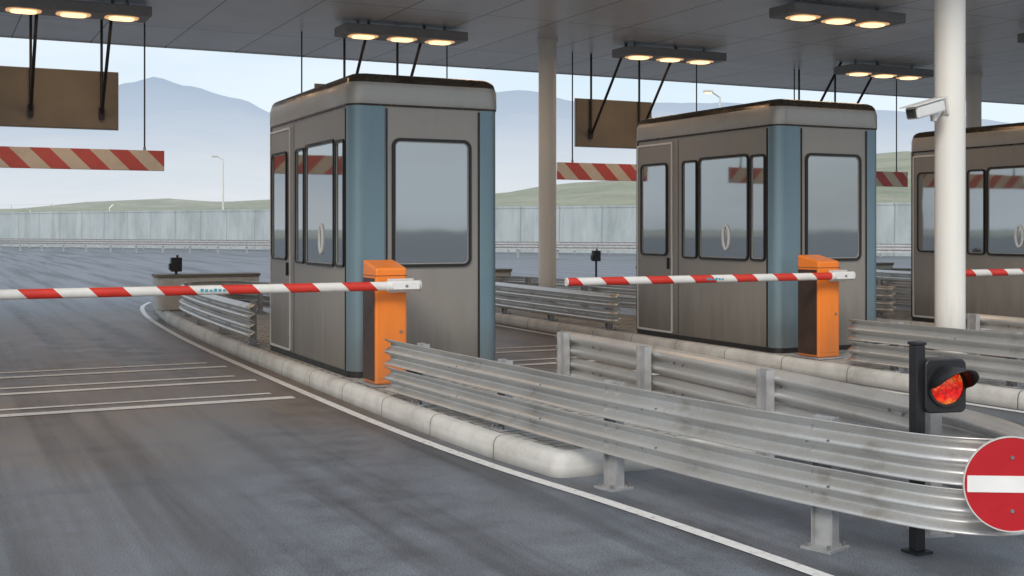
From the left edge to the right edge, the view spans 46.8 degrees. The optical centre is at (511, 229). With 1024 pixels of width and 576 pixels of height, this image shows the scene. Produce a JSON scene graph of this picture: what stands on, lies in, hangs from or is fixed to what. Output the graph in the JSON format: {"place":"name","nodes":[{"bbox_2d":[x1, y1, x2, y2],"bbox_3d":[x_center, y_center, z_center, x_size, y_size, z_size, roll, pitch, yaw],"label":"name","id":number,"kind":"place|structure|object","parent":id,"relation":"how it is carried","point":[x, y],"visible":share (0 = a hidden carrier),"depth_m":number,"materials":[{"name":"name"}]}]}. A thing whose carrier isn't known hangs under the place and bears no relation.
{"place":"outdoors","nodes":[
{"label":"outdoors","id":0,"kind":"place"},
{"bbox_2d":[0,151,910,212],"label":"hills","id":1,"kind":"structure","parent":0,"point":[575,194],"depth_m":138.69,"materials":[{"name":"green plant"}]},
{"bbox_2d":[0,77,1009,208],"bbox_3d":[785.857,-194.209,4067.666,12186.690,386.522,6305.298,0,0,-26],"label":"mountains","id":2,"kind":"structure","parent":0,"point":[190,131],"depth_m":2148.54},
{"bbox_2d":[0,246,1023,575],"bbox_3d":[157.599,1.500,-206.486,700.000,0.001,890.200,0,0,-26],"label":"road","id":3,"kind":"structure","parent":0,"point":[298,484],"depth_m":6.86,"materials":[{"name":"grey asphalt"}]},
{"bbox_2d":[0,240,910,258],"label":"guardrail","id":4,"kind":"object","parent":3,"relation":"on","point":[517,247],"visible":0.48,"depth_m":71.79,"materials":[{"name":"metal"}]},
{"bbox_2d":[155,309,775,477],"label":"traffic island","id":5,"kind":"structure","parent":3,"relation":"on","point":[546,456],"depth_m":8.83,"materials":[{"name":"concrete"}]},
{"bbox_2d":[168,255,181,273],"bbox_3d":[-5.688,0.890,19.997,0.210,0.920,0.120,0,0,-26],"label":"traffic signal unit","id":6,"kind":"object","parent":5,"relation":"on","point":[175,264],"visible":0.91,"depth_m":19.95,"materials":[{"name":"black plastic"}]},
{"bbox_2d":[152,272,260,310],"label":"concrete block","id":7,"kind":"structure","parent":5,"relation":"on","point":[166,303],"depth_m":19.84,"materials":[{"name":"grey concrete"}]},
{"bbox_2d":[0,260,421,386],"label":"boom barrier","id":8,"kind":"object","parent":5,"relation":"on","point":[384,286],"visible":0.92,"depth_m":10.16,"materials":[{"name":"metal"}]},
{"bbox_2d":[379,301,403,378],"bbox_3d":[-1.039,0.952,10.212,0.230,0.664,0.004,0,0,-26],"label":"door panel","id":9,"kind":"structure","parent":8,"relation":"in","point":[391,314],"depth_m":10.20,"materials":[{"name":"orange paint"}]},
{"bbox_2d":[179,281,269,345],"bbox_3d":[-3.531,1.097,16.744,1.936,0.505,6.458,0,0,-26],"label":"guardrail","id":10,"kind":"object","parent":5,"relation":"on","point":[243,306],"visible":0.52,"depth_m":15.40,"materials":[{"name":"metal"}]},
{"bbox_2d":[270,73,496,377],"bbox_3d":[-1.440,-0.050,12.402,1.543,2.800,2.952,0,0,-26],"label":"toll booth","id":11,"kind":"object","parent":5,"relation":"on","point":[400,169],"visible":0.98,"depth_m":11.21,"materials":[{"name":"grey metal"}]},
{"bbox_2d":[273,155,284,256],"bbox_3d":[-2.537,-0.255,12.937,0.005,1.141,0.581,0,0,-26],"label":"door window glass","id":12,"kind":"structure","parent":11,"relation":"in","point":[278,161],"depth_m":12.94,"materials":[{"name":"grey"}]},
{"bbox_2d":[271,151,287,259],"bbox_3d":[-2.545,-0.255,12.934,0.022,1.170,0.610,0,0,-26],"label":"door window frame","id":13,"kind":"structure","parent":11,"relation":"in","point":[284,152],"depth_m":12.66,"materials":[{"name":"black rubber"}]},
{"bbox_2d":[271,130,288,347],"bbox_3d":[-2.531,0.101,12.940,0.008,2.318,0.746,0,0,-26],"label":"door","id":14,"kind":"structure","parent":11,"relation":"in","point":[279,141],"depth_m":12.92,"materials":[{"name":"beige metal"}]},
{"bbox_2d":[297,151,301,259],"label":"window glass","id":15,"kind":"structure","parent":11,"relation":"in","point":[299,154],"depth_m":12.27,"materials":[{"name":"grey"}]},
{"bbox_2d":[295,148,304,263],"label":"window frame","id":16,"kind":"structure","parent":11,"relation":"in","point":[300,262],"depth_m":12.11,"materials":[{"name":"black rubber"}]},
{"bbox_2d":[304,139,334,266],"bbox_3d":[-1.896,-0.252,11.637,0.022,1.215,0.970,0,0,-26],"label":"window frame","id":17,"kind":"structure","parent":11,"relation":"in","point":[330,140],"depth_m":11.53,"materials":[{"name":"black rubber"}]},
{"bbox_2d":[307,143,331,262],"bbox_3d":[-1.889,-0.252,11.640,0.005,1.184,0.939,0,0,-26],"label":"window glass","id":18,"kind":"structure","parent":11,"relation":"in","point":[319,158],"depth_m":11.64,"materials":[{"name":"grey"}]},
{"bbox_2d":[334,139,344,266],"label":"window frame","id":19,"kind":"structure","parent":11,"relation":"in","point":[340,140],"depth_m":10.94,"materials":[{"name":"black rubber"}]},
{"bbox_2d":[337,143,341,263],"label":"window glass","id":20,"kind":"structure","parent":11,"relation":"in","point":[339,146],"depth_m":11.08,"materials":[{"name":"grey"}]},
{"bbox_2d":[396,142,466,262],"bbox_3d":[-0.752,-0.250,11.120,0.766,1.166,0.005,0,0,-26],"label":"window glass","id":21,"kind":"structure","parent":11,"relation":"in","point":[431,178],"depth_m":11.12,"materials":[{"name":"grey"}]},
{"bbox_2d":[392,138,471,266],"bbox_3d":[-0.748,-0.250,11.113,0.800,1.200,0.022,0,0,-26],"label":"window frame","id":22,"kind":"structure","parent":11,"relation":"in","point":[395,141],"depth_m":11.11,"materials":[{"name":"black rubber"}]},
{"bbox_2d":[0,302,1023,575],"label":"road markings","id":23,"kind":"object","parent":3,"relation":"on","point":[642,512],"visible":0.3,"depth_m":9.96,"materials":[{"name":"paint"}]},
{"bbox_2d":[384,330,1023,554],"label":"guardrail","id":24,"kind":"object","parent":3,"relation":"on","point":[934,457],"visible":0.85,"depth_m":6.44,"materials":[{"name":"metal"}]},
{"bbox_2d":[962,436,1023,531],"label":"no entry sign","id":25,"kind":"object","parent":24,"relation":"attached to","point":[993,482],"visible":1,"depth_m":4.86,"materials":[{"name":"red metal"}]},
{"bbox_2d":[703,90,720,107],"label":"street lamp","id":26,"kind":"object","parent":3,"relation":"on","point":[708,91],"visible":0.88,"depth_m":59.77,"materials":[{"name":"metal"}]},
{"bbox_2d":[495,307,1023,409],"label":"traffic island","id":27,"kind":"structure","parent":3,"relation":"on","point":[986,391],"depth_m":12.74,"materials":[{"name":"concrete"}]},
{"bbox_2d":[495,268,511,275],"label":"concrete block","id":28,"kind":"structure","parent":27,"relation":"on","point":[502,272],"depth_m":22.44,"materials":[{"name":"grey concrete"}]},
{"bbox_2d":[539,42,555,302],"bbox_3d":[0.579,-0.875,19.352,0.290,4.450,0.290,0,0,-26],"label":"column","id":29,"kind":"object","parent":27,"relation":"on","point":[547,164],"visible":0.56,"depth_m":19.22,"materials":[{"name":"beige paint"}]},
{"bbox_2d":[537,38,557,43],"bbox_3d":[0.579,-3.074,19.352,0.340,0.048,0.340,0,0,-26],"label":"collar","id":30,"kind":"object","parent":29,"relation":"attached to","point":[547,40],"visible":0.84,"depth_m":19.20,"materials":[{"name":"beige paint"}]},
{"bbox_2d":[495,276,635,329],"bbox_3d":[0.818,1.097,18.890,1.936,0.505,6.458,0,0,-26],"label":"guardrail","id":31,"kind":"object","parent":27,"relation":"on","point":[521,293],"visible":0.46,"depth_m":17.64,"materials":[{"name":"metal"}]},
{"bbox_2d":[565,255,855,359],"bbox_3d":[1.934,0.808,11.782,3.417,1.079,0.538,0,0,-26],"label":"boom barrier","id":32,"kind":"object","parent":27,"relation":"on","point":[818,278],"visible":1,"depth_m":12.32,"materials":[{"name":"metal"}]},
{"bbox_2d":[821,289,837,352],"bbox_3d":[3.310,0.952,12.357,0.230,0.664,0.004,0,0,-26],"label":"door panel","id":33,"kind":"structure","parent":32,"relation":"in","point":[829,297],"depth_m":12.36,"materials":[{"name":"orange paint"}]},
{"bbox_2d":[636,99,876,352],"bbox_3d":[2.909,-0.050,14.548,1.543,2.800,2.952,0,0,-26],"label":"toll booth","id":34,"kind":"object","parent":27,"relation":"on","point":[775,186],"visible":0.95,"depth_m":13.47,"materials":[{"name":"grey metal"}]},
{"bbox_2d":[640,163,667,255],"bbox_3d":[1.805,-0.255,15.079,0.022,1.170,0.610,0,0,-26],"label":"door window frame","id":35,"kind":"structure","parent":34,"relation":"in","point":[666,167],"depth_m":14.83,"materials":[{"name":"black rubber"}]},
{"bbox_2d":[643,166,664,252],"bbox_3d":[1.812,-0.255,15.083,0.005,1.141,0.581,0,0,-26],"label":"door window glass","id":36,"kind":"structure","parent":34,"relation":"in","point":[654,176],"depth_m":15.07,"materials":[{"name":"grey"}]},
{"bbox_2d":[639,145,670,330],"bbox_3d":[1.818,0.101,15.086,0.008,2.318,0.746,0,0,-26],"label":"door","id":37,"kind":"structure","parent":34,"relation":"in","point":[654,299],"depth_m":15.04,"materials":[{"name":"beige metal"}]},
{"bbox_2d":[684,163,694,255],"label":"window glass","id":38,"kind":"structure","parent":34,"relation":"in","point":[689,168],"depth_m":14.40,"materials":[{"name":"grey"}]},
{"bbox_2d":[682,160,697,258],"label":"window frame","id":39,"kind":"structure","parent":34,"relation":"in","point":[696,163],"depth_m":14.25,"materials":[{"name":"black rubber"}]},
{"bbox_2d":[698,154,748,260],"bbox_3d":[2.453,-0.252,13.782,0.022,1.215,0.970,0,0,-26],"label":"window frame","id":40,"kind":"structure","parent":34,"relation":"in","point":[736,155],"depth_m":13.53,"materials":[{"name":"black rubber"}]},
{"bbox_2d":[701,157,745,257],"bbox_3d":[2.461,-0.252,13.786,0.005,1.184,0.939,0,0,-26],"label":"window glass","id":41,"kind":"structure","parent":34,"relation":"in","point":[723,181],"depth_m":13.78,"materials":[{"name":"grey"}]},
{"bbox_2d":[750,154,765,260],"bbox_3d":[2.740,-0.245,13.201,0.022,1.190,0.265,0,0,-26],"label":"window frame","id":42,"kind":"structure","parent":34,"relation":"in","point":[764,157],"depth_m":13.09,"materials":[{"name":"black rubber"}]},
{"bbox_2d":[753,157,762,257],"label":"window glass","id":43,"kind":"structure","parent":34,"relation":"in","point":[757,161],"depth_m":13.20,"materials":[{"name":"grey"}]},
{"bbox_2d":[808,156,857,257],"bbox_3d":[3.598,-0.250,13.266,0.766,1.166,0.005,0,0,-26],"label":"window glass","id":44,"kind":"structure","parent":34,"relation":"in","point":[832,181],"depth_m":13.27,"materials":[{"name":"grey"}]},
{"bbox_2d":[805,153,861,260],"bbox_3d":[3.602,-0.250,13.258,0.800,1.200,0.022,0,0,-26],"label":"window frame","id":45,"kind":"structure","parent":34,"relation":"in","point":[809,154],"depth_m":13.29,"materials":[{"name":"black rubber"}]},
{"bbox_2d":[934,0,965,353],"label":"shaft","id":46,"kind":"object","parent":27,"relation":"on","point":[950,173],"visible":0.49,"depth_m":11.61,"materials":[{"name":"beige paint"}]},
{"bbox_2d":[0,0,1023,104],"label":"canopy","id":47,"kind":"object","parent":46,"relation":"on","point":[755,43],"visible":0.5,"depth_m":18.91,"materials":[{"name":"white metal"}]},
{"bbox_2d":[0,14,118,130],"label":"overhead sign","id":48,"kind":"object","parent":47,"relation":"hanging from","point":[31,96],"visible":0.87,"depth_m":17.01,"materials":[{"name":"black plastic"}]},
{"bbox_2d":[0,0,151,22],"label":"ceiling light","id":49,"kind":"object","parent":47,"relation":"attached to","point":[126,12],"visible":1,"depth_m":15.75,"materials":[{"name":"brown"}]},
{"bbox_2d":[0,23,163,170],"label":"height restriction bar","id":50,"kind":"object","parent":47,"relation":"hanging from","point":[144,159],"visible":0.92,"depth_m":17.09,"materials":[{"name":"metal"}]},
{"bbox_2d":[314,28,425,87],"bbox_3d":[-2.125,-2.287,18.549,1.624,1.657,1.288,0,0,-26],"label":"overhead sign","id":51,"kind":"object","parent":47,"relation":"hanging from","point":[361,57],"visible":0.14,"depth_m":18.73,"materials":[{"name":"black metal"}]},
{"bbox_2d":[301,32,447,92],"bbox_3d":[-2.195,-1.985,19.088,3.050,2.230,0.060,0,0,-26],"label":"height restriction bar","id":52,"kind":"object","parent":47,"relation":"hanging from","point":[446,61],"visible":0.05,"depth_m":19.63,"materials":[{"name":"metal"}]},
{"bbox_2d":[334,21,467,45],"bbox_3d":[-1.669,-2.982,17.965,1.960,0.236,0.560,0,0,-26],"label":"ceiling light","id":53,"kind":"object","parent":47,"relation":"attached to","point":[357,30],"visible":1,"depth_m":17.75,"materials":[{"name":"brown"}]},
{"bbox_2d":[574,45,671,148],"bbox_3d":[2.090,-2.287,20.628,1.584,1.657,1.288,0,0,-26],"label":"overhead sign","id":54,"kind":"object","parent":47,"relation":"hanging from","point":[604,123],"visible":0.77,"depth_m":21.06,"materials":[{"name":"brown metal"}]},
{"bbox_2d":[557,52,696,180],"bbox_3d":[2.222,-1.985,21.267,3.200,2.230,0.060,0,0,-26],"label":"height restriction bar","id":55,"kind":"object","parent":47,"relation":"hanging from","point":[572,170],"visible":0.55,"depth_m":20.85,"materials":[{"name":"metal"}]},
{"bbox_2d":[612,44,726,64],"bbox_3d":[2.680,-2.982,20.110,1.960,0.236,0.560,0,0,-26],"label":"ceiling light","id":56,"kind":"object","parent":47,"relation":"attached to","point":[635,52],"visible":1,"depth_m":19.88,"materials":[{"name":"brown"}]},
{"bbox_2d":[798,62,872,103],"bbox_3d":[6.261,-2.287,22.686,1.524,1.657,1.288,0,0,-26],"label":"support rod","id":57,"kind":"object","parent":47,"relation":"hanging from","point":[834,79],"visible":0.05,"depth_m":22.65,"materials":[{"name":"black metal"}]},
{"bbox_2d":[769,1,905,28],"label":"ceiling light","id":58,"kind":"object","parent":47,"relation":"attached to","point":[830,14],"visible":1,"depth_m":16.16,"materials":[{"name":"brown"}]},
{"bbox_2d":[794,69,907,186],"bbox_3d":[6.616,-1.985,23.434,3.200,2.230,0.060,0,0,-26],"label":"height restriction bar","id":59,"kind":"object","parent":47,"relation":"hanging from","point":[896,178],"visible":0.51,"depth_m":23.95,"materials":[{"name":"metal"}]},
{"bbox_2d":[834,62,933,79],"bbox_3d":[6.985,-2.982,22.234,1.960,0.236,0.560,0,0,-26],"label":"ceiling light","id":60,"kind":"object","parent":47,"relation":"attached to","point":[880,71],"visible":1,"depth_m":22.00,"materials":[{"name":"brown"}]},
{"bbox_2d":[1017,33,1023,42],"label":"ceiling light","id":61,"kind":"object","parent":47,"relation":"attached to","point":[1020,37],"visible":1,"depth_m":18.27,"materials":[{"name":"brown"}]},
{"bbox_2d":[900,96,949,121],"bbox_3d":[4.003,-1.137,11.418,0.659,0.215,0.270,-16,9,-31],"label":"security camera","id":62,"kind":"object","parent":46,"relation":"attached to","point":[935,108],"visible":1,"depth_m":11.28,"materials":[{"name":"white paint"}]},
{"bbox_2d":[622,296,933,325],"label":"traffic island","id":63,"kind":"structure","parent":3,"relation":"on","point":[903,316],"depth_m":18.03,"materials":[{"name":"concrete"}]},
{"bbox_2d":[591,249,600,276],"bbox_3d":[1.875,0.890,26.570,0.210,0.920,0.120,0,0,-26],"label":"traffic signal unit","id":64,"kind":"object","parent":63,"relation":"on","point":[596,256],"visible":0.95,"depth_m":26.54,"materials":[{"name":"black plastic"}]},
{"bbox_2d":[876,278,910,317],"bbox_3d":[5.132,1.097,21.017,1.936,0.505,6.458,0,0,-26],"label":"guardrail","id":65,"kind":"object","parent":63,"relation":"on","point":[887,296],"visible":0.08,"depth_m":18.18,"materials":[{"name":"metal"}]},
{"bbox_2d":[911,122,1023,322],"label":"toll booth","id":66,"kind":"object","parent":63,"relation":"on","point":[994,196],"visible":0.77,"depth_m":16.39,"materials":[{"name":"grey metal"}]},
{"bbox_2d":[914,157,933,315],"bbox_3d":[6.132,0.101,17.213,0.008,2.318,0.746,0,0,-26],"label":"door","id":67,"kind":"structure","parent":66,"relation":"in","point":[923,261],"depth_m":17.40,"materials":[{"name":"beige metal"}]},
{"bbox_2d":[917,172,933,251],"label":"door window frame","id":68,"kind":"structure","parent":66,"relation":"in","point":[920,172],"depth_m":17.46,"materials":[{"name":"black rubber"}]},
{"bbox_2d":[919,174,933,249],"bbox_3d":[6.126,-0.255,17.210,0.005,1.141,0.581,0,0,-26],"label":"door window glass","id":69,"kind":"structure","parent":66,"relation":"in","point":[926,182],"depth_m":17.33,"materials":[{"name":"grey"}]},
{"bbox_2d":[969,171,982,252],"bbox_3d":[6.479,-0.245,16.514,0.005,1.164,0.284,0,0,-26],"label":"window glass","id":70,"kind":"structure","parent":66,"relation":"in","point":[975,178],"depth_m":16.51,"materials":[{"name":"grey"}]},
{"bbox_2d":[967,169,985,254],"bbox_3d":[6.471,-0.245,16.511,0.022,1.190,0.310,0,0,-26],"label":"window frame","id":71,"kind":"structure","parent":66,"relation":"in","point":[984,173],"depth_m":16.38,"materials":[{"name":"black rubber"}]},
{"bbox_2d":[986,165,1023,255],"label":"window frame","id":72,"kind":"structure","parent":66,"relation":"in","point":[987,170],"depth_m":16.32,"materials":[{"name":"black rubber"}]},
{"bbox_2d":[989,168,1023,253],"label":"window glass","id":73,"kind":"structure","parent":66,"relation":"in","point":[1006,186],"depth_m":16.05,"materials":[{"name":"grey"}]},
{"bbox_2d":[966,268,1023,276],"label":"boom barrier","id":74,"kind":"object","parent":63,"relation":"on","point":[991,272],"depth_m":13.23,"materials":[{"name":"metal"}]},
{"bbox_2d":[847,313,1023,388],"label":"guardrail","id":75,"kind":"object","parent":3,"relation":"on","point":[994,335],"visible":0.89,"depth_m":10.88,"materials":[{"name":"metal"}]},
{"bbox_2d":[901,341,978,555],"bbox_3d":[2.008,1.010,5.451,0.285,0.980,0.301,0,0,-26],"label":"traffic light","id":76,"kind":"object","parent":3,"relation":"on","point":[939,384],"visible":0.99,"depth_m":5.47,"materials":[{"name":"black plastic"}]},
{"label":"traffic island","id":77,"kind":"structure","parent":3,"relation":"on","visible":0},
{"bbox_2d":[876,268,910,279],"bbox_3d":[9.473,1.097,23.159,1.936,0.505,6.458,0,0,-26],"label":"guardrail","id":78,"kind":"object","parent":77,"relation":"on","point":[895,273],"visible":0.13,"depth_m":24.75,"materials":[{"name":"metal"}]},
{"bbox_2d":[966,76,981,127],"bbox_3d":[9.207,-0.875,23.608,0.290,4.450,0.290,0,0,-26],"label":"shaft","id":79,"kind":"object","parent":77,"relation":"on","point":[973,101],"visible":0.25,"depth_m":23.49,"materials":[{"name":"beige paint"}]},
{"bbox_2d":[966,73,982,76],"bbox_3d":[9.207,-3.074,23.608,0.340,0.048,0.340,0,0,-26],"label":"collar","id":80,"kind":"object","parent":79,"relation":"attached to","point":[975,74],"visible":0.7,"depth_m":23.46,"materials":[{"name":"beige paint"}]},
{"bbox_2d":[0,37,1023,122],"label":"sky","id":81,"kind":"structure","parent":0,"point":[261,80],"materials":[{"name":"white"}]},
{"bbox_2d":[876,262,893,267],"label":"concrete block","id":82,"kind":"structure","parent":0,"point":[884,265],"depth_m":26.67,"materials":[{"name":"grey concrete"}]},
{"label":"ground","id":83,"kind":"structure","parent":0,"visible":0},
{"bbox_2d":[211,155,223,209],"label":"street lamp","id":84,"kind":"object","parent":83,"relation":"on","point":[222,180],"visible":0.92,"depth_m":97.95,"materials":[{"name":"metal"}]},
{"bbox_2d":[0,202,910,255],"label":"wall","id":85,"kind":"structure","parent":83,"relation":"on","point":[607,223],"depth_m":90.14,"materials":[{"name":"concrete"}]},
{"bbox_2d":[11,191,893,211],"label":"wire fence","id":86,"kind":"object","parent":85,"relation":"on","point":[263,204],"visible":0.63,"depth_m":93.27,"materials":[{"name":"metal"}]}
]}

